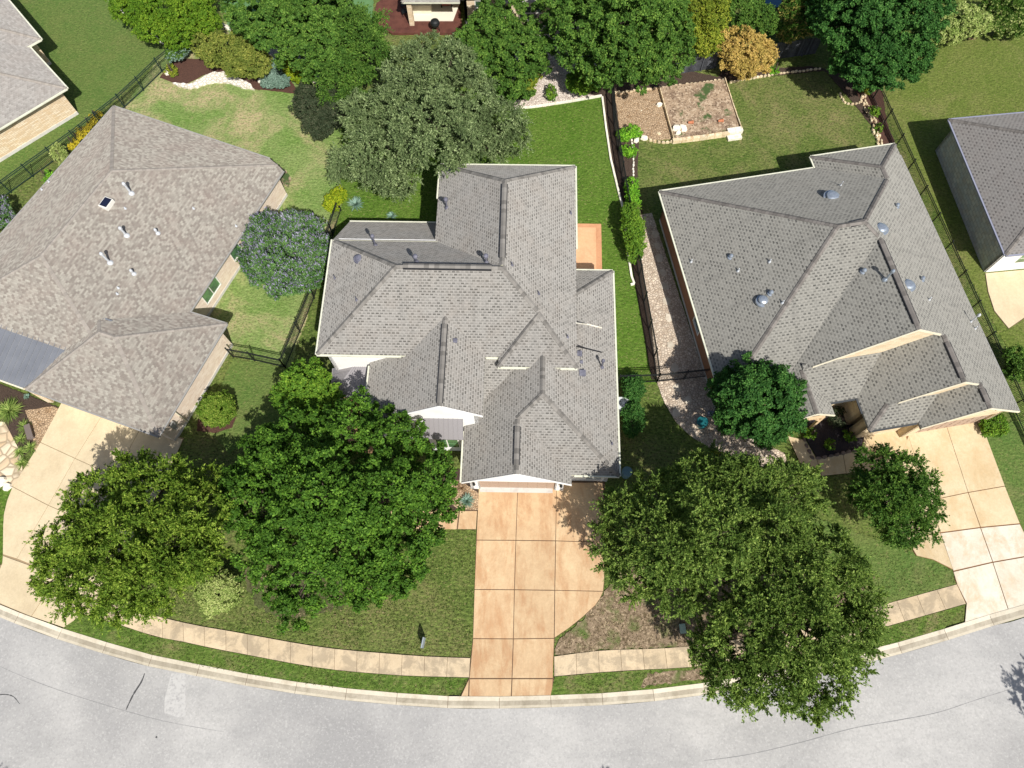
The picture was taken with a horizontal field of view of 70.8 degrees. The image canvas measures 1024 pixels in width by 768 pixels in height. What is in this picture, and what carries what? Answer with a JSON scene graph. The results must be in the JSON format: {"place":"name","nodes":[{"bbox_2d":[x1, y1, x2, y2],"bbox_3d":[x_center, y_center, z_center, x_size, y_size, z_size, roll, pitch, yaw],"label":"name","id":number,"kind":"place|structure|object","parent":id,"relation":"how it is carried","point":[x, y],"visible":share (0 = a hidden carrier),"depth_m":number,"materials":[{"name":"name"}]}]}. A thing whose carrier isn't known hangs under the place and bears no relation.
{"place":"outdoors","nodes":[
{"label":"outdoors","id":0,"kind":"place"},
{"bbox_2d":[0,488,11,562],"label":"lawn","id":1,"kind":"structure","parent":0,"point":[4,495],"depth_m":47.65,"materials":[{"name":"green plant"}]},
{"bbox_2d":[0,0,78,161],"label":"limestone house","id":2,"kind":"structure","parent":0,"point":[35,104],"depth_m":57.94,"materials":[{"name":"beige stone"}]},
{"bbox_2d":[0,0,165,202],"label":"lawn","id":3,"kind":"structure","parent":0,"point":[96,55],"depth_m":62.64,"materials":[{"name":"green plant"}]},
{"bbox_2d":[0,403,182,626],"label":"driveway","id":4,"kind":"structure","parent":0,"point":[42,476],"depth_m":48.40,"materials":[{"name":"beige concrete"}]},
{"bbox_2d":[124,22,341,366],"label":"lawn","id":5,"kind":"structure","parent":0,"point":[267,123],"depth_m":58.72,"materials":[{"name":"green plant"}]},
{"bbox_2d":[172,71,253,89],"bbox_3d":[-25.317,-25.791,61.291,7.098,0.200,1.958,0,68,1],"label":"stone band","id":6,"kind":"object","parent":5,"relation":"on","point":[213,78],"visible":0.9,"depth_m":61.15,"materials":[{"name":"stone"}]},
{"bbox_2d":[160,58,294,93],"bbox_3d":[-23.779,-26.562,61.653,12.494,0.060,3.223,6,68,3],"label":"mulch bed","id":7,"kind":"object","parent":5,"relation":"on","point":[189,70],"visible":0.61,"depth_m":61.64,"materials":[{"name":"brown soil"}]},
{"bbox_2d":[164,35,191,62],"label":"shrub","id":8,"kind":"object","parent":7,"relation":"on","point":[171,55],"visible":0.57,"depth_m":60.67,"materials":[{"name":"green plant"}]},
{"bbox_2d":[187,28,272,79],"bbox_3d":[-23.481,-27.596,60.271,7.624,3.676,5.457,0,68,1],"label":"shrub","id":9,"kind":"object","parent":7,"relation":"on","point":[238,54],"visible":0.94,"depth_m":59.15,"materials":[{"name":"green plant"}]},
{"bbox_2d":[259,58,291,88],"bbox_3d":[-19.855,-25.966,60.552,2.782,1.854,2.789,0,68,1],"label":"shrub","id":10,"kind":"object","parent":7,"relation":"on","point":[276,78],"visible":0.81,"depth_m":60.11,"materials":[{"name":"green plant"}]},
{"bbox_2d":[235,207,330,300],"bbox_3d":[-16.262,-9.425,51.904,7.487,5.447,7.825,0,68,1],"label":"flowering tree","id":11,"kind":"object","parent":5,"relation":"on","point":[288,250],"visible":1,"depth_m":50.73,"materials":[{"name":"green plant"}]},
{"bbox_2d":[288,80,350,140],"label":"smoke tree","id":12,"kind":"object","parent":5,"relation":"on","point":[304,101],"visible":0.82,"depth_m":56.23,"materials":[{"name":"green plant"}]},
{"bbox_2d":[203,358,309,453],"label":"lawn","id":13,"kind":"structure","parent":0,"point":[248,385],"depth_m":50.51,"materials":[{"name":"green plant"}]},
{"bbox_2d":[195,389,236,427],"bbox_3d":[-20.138,1.730,49.057,2.663,2.479,2.855,-19,69,-7],"label":"round shrub","id":14,"kind":"object","parent":13,"relation":"on","point":[216,409],"visible":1,"depth_m":48.53,"materials":[{"name":"green plant"}]},
{"bbox_2d":[84,596,469,676],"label":"pavement","id":15,"kind":"structure","parent":0,"point":[323,657],"depth_m":44.09,"materials":[{"name":"beige concrete"}]},
{"bbox_2d":[173,528,474,655],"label":"grass","id":16,"kind":"structure","parent":0,"point":[374,611],"depth_m":44.92,"materials":[{"name":"green plant"}]},
{"bbox_2d":[319,87,656,384],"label":"lawn","id":17,"kind":"structure","parent":0,"point":[572,133],"depth_m":56.80,"materials":[{"name":"green plant"}]},
{"bbox_2d":[325,29,535,204],"bbox_3d":[-5.280,-19.672,53.194,14.609,10.456,16.422,27,71,11],"label":"live oak","id":18,"kind":"object","parent":17,"relation":"on","point":[440,106],"visible":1,"depth_m":50.92,"materials":[{"name":"green plant"}]},
{"bbox_2d":[577,224,601,268],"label":"patio","id":19,"kind":"structure","parent":17,"relation":"on","point":[598,248],"depth_m":54.84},
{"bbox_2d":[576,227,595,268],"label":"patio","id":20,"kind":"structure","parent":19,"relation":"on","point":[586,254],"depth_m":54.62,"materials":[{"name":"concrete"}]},
{"bbox_2d":[601,96,634,285],"bbox_3d":[8.309,-15.656,56.786,0.504,0.175,18.044,-5,68,-1],"label":"stone edging","id":21,"kind":"object","parent":17,"relation":"on","point":[619,194],"visible":0.76,"depth_m":57.30,"materials":[{"name":"white stone"}]},
{"bbox_2d":[619,201,647,264],"bbox_3d":[8.997,-11.318,53.792,2.128,2.769,4.892,0,68,1],"label":"hedge","id":22,"kind":"object","parent":17,"relation":"on","point":[631,219],"visible":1,"depth_m":52.99,"materials":[{"name":"green plant"}]},
{"bbox_2d":[0,617,1023,767],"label":"road","id":23,"kind":"structure","parent":0,"point":[42,725],"depth_m":42.50,"materials":[{"name":"grey asphalt"}]},
{"bbox_2d":[164,673,185,716],"bbox_3d":[-20.275,18.730,43.355,1.271,0.053,2.573,-9,68,-3],"label":"road patch","id":24,"kind":"object","parent":23,"relation":"on","point":[175,701],"visible":1,"depth_m":43.30,"materials":[{"name":"grey asphalt"}]},
{"bbox_2d":[0,0,1023,708],"bbox_3d":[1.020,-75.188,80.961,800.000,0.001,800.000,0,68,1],"label":"ground","id":25,"kind":"structure","parent":0,"point":[662,438],"depth_m":46.63,"materials":[{"name":"green plant"}]},
{"bbox_2d":[0,195,15,228],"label":"shrub","id":26,"kind":"object","parent":25,"relation":"on","point":[6,211],"visible":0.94,"depth_m":54.77,"materials":[{"name":"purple plant"}]},
{"bbox_2d":[0,422,22,485],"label":"flagstone patio","id":27,"kind":"structure","parent":25,"relation":"on","point":[10,471],"depth_m":49.02,"materials":[{"name":"beige stone"}]},
{"bbox_2d":[0,384,58,457],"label":"mulch bed","id":28,"kind":"object","parent":25,"relation":"on","point":[29,403],"visible":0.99,"depth_m":50.41,"materials":[{"name":"brown soil"}]},
{"bbox_2d":[0,398,23,424],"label":"ornamental grass","id":29,"kind":"object","parent":28,"relation":"on","point":[8,409],"depth_m":49.95,"materials":[{"name":"green plant"}]},
{"bbox_2d":[25,406,57,449],"bbox_3d":[-32.324,2.760,49.936,2.195,0.060,3.245,-24,70,-9],"label":"gravel bed","id":30,"kind":"object","parent":25,"relation":"on","point":[41,419],"visible":1,"depth_m":50.02,"materials":[{"name":"brown gravel"}]},
{"bbox_2d":[48,142,67,164],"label":"shrub","id":31,"kind":"object","parent":25,"relation":"on","point":[57,156],"visible":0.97,"depth_m":57.35,"materials":[{"name":"green plant"}]},
{"bbox_2d":[0,50,173,195],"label":"iron fence","id":32,"kind":"object","parent":25,"relation":"on","point":[64,136],"visible":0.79,"depth_m":58.38,"materials":[{"name":"black metal"}]},
{"bbox_2d":[22,445,237,638],"bbox_3d":[-22.435,9.101,42.419,12.673,9.337,11.047,0,68,1],"label":"shade tree","id":33,"kind":"object","parent":25,"relation":"on","point":[91,532],"visible":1,"depth_m":40.44,"materials":[{"name":"green plant"}]},
{"bbox_2d":[0,105,287,440],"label":"brown roofed house","id":34,"kind":"structure","parent":25,"relation":"on","point":[121,233],"depth_m":49.61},
{"bbox_2d":[202,276,220,304],"bbox_3d":[-21.763,-6.818,51.972,0.100,1.400,1.900,21,70,9],"label":"window","id":35,"kind":"structure","parent":34,"relation":"in","point":[215,284],"depth_m":52.17,"materials":[{"name":"white"}]},
{"bbox_2d":[103,0,223,51],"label":"tree","id":36,"kind":"object","parent":25,"relation":"on","point":[166,24],"visible":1,"depth_m":59.23,"materials":[{"name":"green plant"}]},
{"bbox_2d":[192,566,243,619],"bbox_3d":[-18.170,12.851,44.584,3.097,2.419,2.917,-23,70,-8],"label":"round shrub","id":37,"kind":"object","parent":25,"relation":"on","point":[218,593],"visible":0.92,"depth_m":43.98,"materials":[{"name":"green plant"}]},
{"bbox_2d":[224,347,284,366],"bbox_3d":[-18.067,-1.854,50.782,4.054,1.610,0.148,11,69,5],"label":"iron fence","id":38,"kind":"object","parent":25,"relation":"on","point":[251,356],"visible":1,"depth_m":50.67,"materials":[{"name":"black metal"}]},
{"bbox_2d":[63,615,467,695],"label":"verge","id":39,"kind":"structure","parent":25,"relation":"on","point":[398,684],"depth_m":43.82,"materials":[{"name":"green plant"}]},
{"bbox_2d":[218,0,362,83],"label":"garden tree","id":40,"kind":"object","parent":25,"relation":"on","point":[295,27],"visible":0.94,"depth_m":55.56,"materials":[{"name":"green plant"}]},
{"bbox_2d":[239,554,371,617],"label":"leaf litter","id":41,"kind":"object","parent":25,"relation":"on","point":[259,603],"visible":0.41,"depth_m":45.40,"materials":[{"name":"plant"}]},
{"bbox_2d":[268,356,346,431],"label":"tree","id":42,"kind":"object","parent":25,"relation":"on","point":[313,382],"visible":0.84,"depth_m":46.24,"materials":[{"name":"green plant"}]},
{"bbox_2d":[278,199,341,367],"bbox_3d":[-14.587,-7.613,53.060,0.419,1.610,13.751,11,69,5],"label":"iron fence","id":43,"kind":"object","parent":25,"relation":"on","point":[313,295],"visible":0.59,"depth_m":52.10,"materials":[{"name":"black metal"}]},
{"bbox_2d":[321,184,347,212],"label":"shrub","id":44,"kind":"object","parent":25,"relation":"on","point":[335,194],"visible":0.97,"depth_m":55.03,"materials":[{"name":"yellow plant"}]},
{"bbox_2d":[215,384,465,635],"bbox_3d":[-10.501,6.894,42.878,14.926,9.857,13.420,-14,69,-5],"label":"oak tree","id":45,"kind":"object","parent":25,"relation":"on","point":[353,517],"visible":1,"depth_m":41.14,"materials":[{"name":"green plant"}]},
{"bbox_2d":[310,0,400,108],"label":"garden tree","id":46,"kind":"object","parent":25,"relation":"on","point":[358,16],"visible":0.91,"depth_m":55.19,"materials":[{"name":"green plant"}]},
{"bbox_2d":[374,0,461,34],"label":"mulch bed","id":47,"kind":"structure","parent":25,"relation":"on","point":[398,23],"depth_m":63.29,"materials":[{"name":"brown soil"}]},
{"bbox_2d":[413,4,458,20],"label":"patio","id":48,"kind":"structure","parent":47,"relation":"on","point":[445,13],"depth_m":63.60,"materials":[{"name":"beige concrete"}]},
{"bbox_2d":[390,510,476,528],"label":"walkway","id":49,"kind":"structure","parent":25,"relation":"on","point":[467,519],"depth_m":47.00,"materials":[{"name":"concrete"}]},
{"bbox_2d":[451,480,477,509],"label":"gravel bed","id":50,"kind":"object","parent":25,"relation":"on","point":[473,493],"visible":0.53,"depth_m":47.65,"materials":[{"name":"beige gravel"}]},
{"bbox_2d":[315,163,620,490],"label":"white stucco house","id":51,"kind":"structure","parent":25,"relation":"on","point":[475,323],"depth_m":44.79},
{"bbox_2d":[479,481,554,488],"bbox_3d":[0.347,6.477,46.865,5.000,2.180,0.072,1,68,1],"label":"garage door","id":52,"kind":"structure","parent":51,"relation":"in","point":[482,483],"depth_m":47.04,"materials":[{"name":"beige metal"}]},
{"bbox_2d":[400,0,583,28],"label":"house","id":53,"kind":"structure","parent":25,"relation":"on","point":[470,6],"depth_m":61.60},
{"bbox_2d":[451,0,557,101],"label":"garden tree","id":54,"kind":"object","parent":25,"relation":"on","point":[508,38],"visible":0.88,"depth_m":55.78,"materials":[{"name":"green plant"}]},
{"bbox_2d":[0,609,1023,705],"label":"gutter","id":55,"kind":"object","parent":25,"relation":"on","point":[445,702],"visible":0.84,"depth_m":43.45,"materials":[{"name":"concrete"}]},
{"bbox_2d":[0,605,1023,700],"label":"kerb","id":56,"kind":"structure","parent":25,"relation":"on","point":[448,698],"depth_m":43.52,"materials":[{"name":"concrete"}]},
{"bbox_2d":[513,28,596,106],"bbox_3d":[4.046,-27.213,61.559,8.223,0.060,9.130,0,68,1],"label":"gravel bed","id":57,"kind":"object","parent":25,"relation":"on","point":[556,77],"visible":0.27,"depth_m":60.69,"materials":[{"name":"beige gravel"}]},
{"bbox_2d":[564,65,604,95],"bbox_3d":[6.014,-24.773,59.365,3.527,2.559,2.655,-19,69,-7],"label":"box shrub","id":58,"kind":"object","parent":57,"relation":"on","point":[577,84],"visible":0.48,"depth_m":58.77,"materials":[{"name":"green plant"}]},
{"bbox_2d":[567,82,655,379],"bbox_3d":[9.259,-13.063,55.789,4.328,0.060,27.336,-11,68,-4],"label":"mulch bed","id":59,"kind":"object","parent":25,"relation":"on","point":[606,95],"visible":0.54,"depth_m":57.10,"materials":[{"name":"brown soil"}]},
{"bbox_2d":[616,123,643,141],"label":"shrub","id":60,"kind":"object","parent":59,"relation":"on","point":[629,132],"visible":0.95,"depth_m":57.83,"materials":[{"name":"green plant"}]},
{"bbox_2d":[544,0,696,95],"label":"garden tree","id":61,"kind":"object","parent":25,"relation":"on","point":[602,32],"visible":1,"depth_m":54.08,"materials":[{"name":"green plant"}]},
{"bbox_2d":[620,371,646,402],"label":"hedge","id":62,"kind":"object","parent":25,"relation":"on","point":[634,389],"visible":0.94,"depth_m":49.10,"materials":[{"name":"green plant"}]},
{"bbox_2d":[620,400,647,438],"bbox_3d":[8.193,2.380,48.761,1.889,1.881,2.792,0,68,1],"label":"hedge","id":63,"kind":"object","parent":25,"relation":"on","point":[632,426],"visible":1,"depth_m":48.28,"materials":[{"name":"green plant"}]},
{"bbox_2d":[583,439,835,624],"bbox_3d":[11.757,7.780,42.034,15.765,10.241,9.220,-23,70,-8],"label":"shade tree","id":64,"kind":"object","parent":25,"relation":"on","point":[689,554],"visible":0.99,"depth_m":40.02,"materials":[{"name":"green plant"}]},
{"bbox_2d":[555,566,874,654],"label":"leaf litter","id":65,"kind":"object","parent":25,"relation":"on","point":[589,624],"visible":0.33,"depth_m":44.50,"materials":[{"name":"brown plant"}]},
{"bbox_2d":[704,350,808,450],"bbox_3d":[15.777,1.237,46.384,6.812,6.968,6.658,0,68,1],"label":"round tree","id":66,"kind":"object","parent":25,"relation":"on","point":[741,393],"visible":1,"depth_m":44.30,"materials":[{"name":"green plant"}]},
{"bbox_2d":[551,604,965,694],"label":"verge","id":67,"kind":"structure","parent":25,"relation":"on","point":[562,685],"depth_m":43.41,"materials":[{"name":"green plant"}]},
{"bbox_2d":[641,639,867,687],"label":"leaf litter","id":68,"kind":"object","parent":67,"relation":"on","point":[674,676],"visible":0.26,"depth_m":43.34,"materials":[{"name":"brown plant"}]},
{"bbox_2d":[685,520,893,733],"bbox_3d":[15.360,13.365,40.067,11.525,9.630,11.290,0,68,1],"label":"shade tree","id":69,"kind":"object","parent":25,"relation":"on","point":[810,604],"visible":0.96,"depth_m":37.98,"materials":[{"name":"green plant"}]},
{"bbox_2d":[802,407,863,457],"bbox_3d":[21.924,3.197,49.068,4.070,0.060,3.331,-9,68,-3],"label":"mulch bed","id":70,"kind":"object","parent":25,"relation":"on","point":[824,430],"visible":0.44,"depth_m":48.82,"materials":[{"name":"black soil"}]},
{"bbox_2d":[827,406,846,428],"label":"shrub","id":71,"kind":"object","parent":70,"relation":"on","point":[836,419],"visible":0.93,"depth_m":48.64,"materials":[{"name":"green plant"}]},
{"bbox_2d":[658,143,1019,437],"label":"grey roofed house","id":72,"kind":"structure","parent":25,"relation":"on","point":[832,278],"depth_m":46.42,"materials":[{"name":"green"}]},
{"bbox_2d":[915,415,989,432],"bbox_3d":[29.351,2.575,48.045,4.950,2.230,0.072,-9,68,-3],"label":"garage door","id":73,"kind":"structure","parent":72,"relation":"in","point":[975,419],"depth_m":48.32,"materials":[{"name":"beige metal"}]},
{"bbox_2d":[788,431,906,475],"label":"walkway","id":74,"kind":"structure","parent":25,"relation":"on","point":[833,465],"depth_m":48.41,"materials":[{"name":"concrete"}]},
{"bbox_2d":[804,0,958,93],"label":"garden tree","id":75,"kind":"object","parent":25,"relation":"on","point":[890,52],"visible":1,"depth_m":53.90,"materials":[{"name":"green plant"}]},
{"bbox_2d":[841,441,950,554],"bbox_3d":[23.384,6.942,44.283,6.717,6.423,7.202,0,68,1],"label":"tree","id":76,"kind":"object","parent":25,"relation":"on","point":[902,490],"visible":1,"depth_m":42.78,"materials":[{"name":"green plant"}]},
{"bbox_2d":[899,429,1023,621],"bbox_3d":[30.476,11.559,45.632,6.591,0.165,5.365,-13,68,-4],"label":"driveway apron","id":77,"kind":"object","parent":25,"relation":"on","point":[980,588],"visible":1,"depth_m":45.54,"materials":[{"name":"concrete"}]},
{"bbox_2d":[1001,343,1023,382],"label":"shrub","id":78,"kind":"object","parent":25,"relation":"on","point":[1017,363],"visible":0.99,"depth_m":48.89,"materials":[{"name":"green plant"}]},
{"bbox_2d":[461,481,604,696],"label":"driveway","id":79,"kind":"structure","parent":0,"point":[533,570],"depth_m":45.54,"materials":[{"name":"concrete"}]},
{"bbox_2d":[480,487,552,492],"bbox_3d":[0.278,7.041,47.760,4.825,0.060,0.325,1,68,1],"label":"garage threshold","id":80,"kind":"object","parent":79,"relation":"on","point":[517,490],"visible":1,"depth_m":47.73,"materials":[{"name":"beige concrete"}]},
{"bbox_2d":[640,213,785,466],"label":"gravel path","id":81,"kind":"structure","parent":0,"point":[682,354],"depth_m":51.15,"materials":[{"name":"beige gravel"}]},
{"bbox_2d":[652,230,691,417],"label":"stepping stones","id":82,"kind":"object","parent":81,"relation":"on","point":[671,345],"visible":0.99,"depth_m":52.37,"materials":[{"name":"beige stone"}]},
{"bbox_2d":[554,585,965,675],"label":"pavement","id":83,"kind":"structure","parent":0,"point":[910,608],"depth_m":43.87,"materials":[{"name":"beige concrete"}]},
{"bbox_2d":[607,36,1002,358],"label":"lawn","id":84,"kind":"structure","parent":0,"point":[788,122],"depth_m":58.31,"materials":[{"name":"green plant"}]},
{"bbox_2d":[627,140,642,212],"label":"mulch bed","id":85,"kind":"object","parent":84,"relation":"on","point":[630,164],"visible":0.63,"depth_m":57.50,"materials":[{"name":"brown soil"}]},
{"bbox_2d":[611,79,660,382],"bbox_3d":[9.137,-12.814,54.856,0.375,1.610,26.899,-4,68,-1],"label":"iron fence","id":86,"kind":"object","parent":84,"relation":"on","point":[621,161],"visible":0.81,"depth_m":53.31,"materials":[{"name":"black metal"}]},
{"bbox_2d":[615,88,671,139],"bbox_3d":[10.765,-22.221,59.456,4.198,0.060,5.512,-5,68,-1],"label":"gravel bed","id":87,"kind":"object","parent":84,"relation":"on","point":[646,114],"visible":0.81,"depth_m":59.48,"materials":[{"name":"beige gravel"}]},
{"bbox_2d":[677,52,718,72],"bbox_3d":[15.465,-26.823,60.292,3.791,1.850,0.128,-10,68,-3],"label":"board fence","id":88,"kind":"object","parent":84,"relation":"on","point":[703,63],"visible":0.55,"depth_m":60.53,"materials":[{"name":"grey wood"}]},
{"bbox_2d":[661,79,738,137],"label":"raised bed soil","id":89,"kind":"structure","parent":84,"relation":"on","point":[706,106],"depth_m":59.35,"materials":[{"name":"brown soil"}]},
{"bbox_2d":[672,131,729,143],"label":"bed wall","id":90,"kind":"structure","parent":84,"relation":"on","point":[700,137],"depth_m":58.18,"materials":[{"name":"beige stone"}]},
{"bbox_2d":[685,0,731,58],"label":"shrub","id":91,"kind":"object","parent":84,"relation":"on","point":[704,20],"visible":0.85,"depth_m":58.38,"materials":[{"name":"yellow plant"}]},
{"bbox_2d":[614,66,875,129],"bbox_3d":[19.939,-25.195,60.535,22.459,0.060,5.974,10,69,5],"label":"mulch bed","id":92,"kind":"object","parent":84,"relation":"on","point":[846,87],"visible":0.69,"depth_m":60.70,"materials":[{"name":"brown soil"}]},
{"bbox_2d":[716,24,779,80],"bbox_3d":[19.036,-26.912,59.148,5.476,4.256,4.521,16,69,7],"label":"gold shrub","id":93,"kind":"object","parent":92,"relation":"on","point":[739,55],"visible":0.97,"depth_m":58.25,"materials":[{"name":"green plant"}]},
{"bbox_2d":[860,94,882,144],"bbox_3d":[29.414,-21.619,58.840,0.782,0.288,5.385,-6,68,-2],"label":"stone edging","id":94,"kind":"object","parent":92,"relation":"on","point":[877,135],"visible":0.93,"depth_m":58.76,"materials":[{"name":"beige stone"}]},
{"bbox_2d":[726,0,786,35],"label":"shrub","id":95,"kind":"object","parent":84,"relation":"on","point":[769,20],"visible":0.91,"depth_m":59.22,"materials":[{"name":"green plant"}]},
{"bbox_2d":[722,37,820,63],"bbox_3d":[21.812,-27.921,60.655,8.440,1.850,0.127,-9,68,-3],"label":"board fence","id":96,"kind":"object","parent":84,"relation":"on","point":[801,48],"visible":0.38,"depth_m":60.75,"materials":[{"name":"wood"}]},
{"bbox_2d":[775,0,817,44],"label":"shrub","id":97,"kind":"object","parent":84,"relation":"on","point":[794,18],"visible":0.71,"depth_m":59.05,"materials":[{"name":"green plant"}]},
{"bbox_2d":[852,82,894,143],"bbox_3d":[29.704,-22.619,59.369,2.614,0.060,7.644,0,68,1],"label":"mulch bed","id":98,"kind":"object","parent":84,"relation":"on","point":[885,137],"visible":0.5,"depth_m":59.18,"materials":[{"name":"brown soil"}]},
{"bbox_2d":[872,89,1023,430],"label":"iron fence","id":99,"kind":"object","parent":84,"relation":"on","point":[939,218],"visible":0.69,"depth_m":53.74,"materials":[{"name":"black metal"}]},
{"bbox_2d":[783,506,955,606],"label":"lawn","id":100,"kind":"structure","parent":0,"point":[873,547],"depth_m":45.58,"materials":[{"name":"green plant"}]},
{"bbox_2d":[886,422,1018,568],"bbox_3d":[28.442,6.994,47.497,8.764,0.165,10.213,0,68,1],"label":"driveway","id":101,"kind":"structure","parent":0,"point":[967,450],"depth_m":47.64,"materials":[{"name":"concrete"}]},
{"bbox_2d":[883,0,1023,352],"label":"lawn","id":102,"kind":"structure","parent":0,"point":[983,75],"depth_m":59.52,"materials":[{"name":"green plant"}]},
{"bbox_2d":[931,1,997,45],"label":"shrub","id":103,"kind":"object","parent":102,"relation":"on","point":[970,23],"visible":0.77,"depth_m":59.62,"materials":[{"name":"green plant"}]},
{"bbox_2d":[935,112,1023,271],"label":"house","id":104,"kind":"structure","parent":102,"relation":"on","point":[981,159],"depth_m":52.91,"materials":[{"name":"grey"}]},
{"bbox_2d":[977,0,1023,39],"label":"shrub","id":105,"kind":"object","parent":102,"relation":"on","point":[1009,15],"visible":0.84,"depth_m":60.02,"materials":[{"name":"green plant"}]},
{"bbox_2d":[985,421,1023,530],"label":"lawn","id":106,"kind":"structure","parent":0,"point":[1008,451],"depth_m":48.13,"materials":[{"name":"green plant"}]},
{"bbox_2d":[977,413,1009,437],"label":"round shrub","id":107,"kind":"object","parent":106,"relation":"on","point":[996,425],"visible":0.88,"depth_m":48.16,"materials":[{"name":"green plant"}]},
{"bbox_2d":[985,270,1023,327],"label":"driveway","id":108,"kind":"structure","parent":0,"point":[1006,291],"depth_m":52.78,"materials":[{"name":"beige concrete"}]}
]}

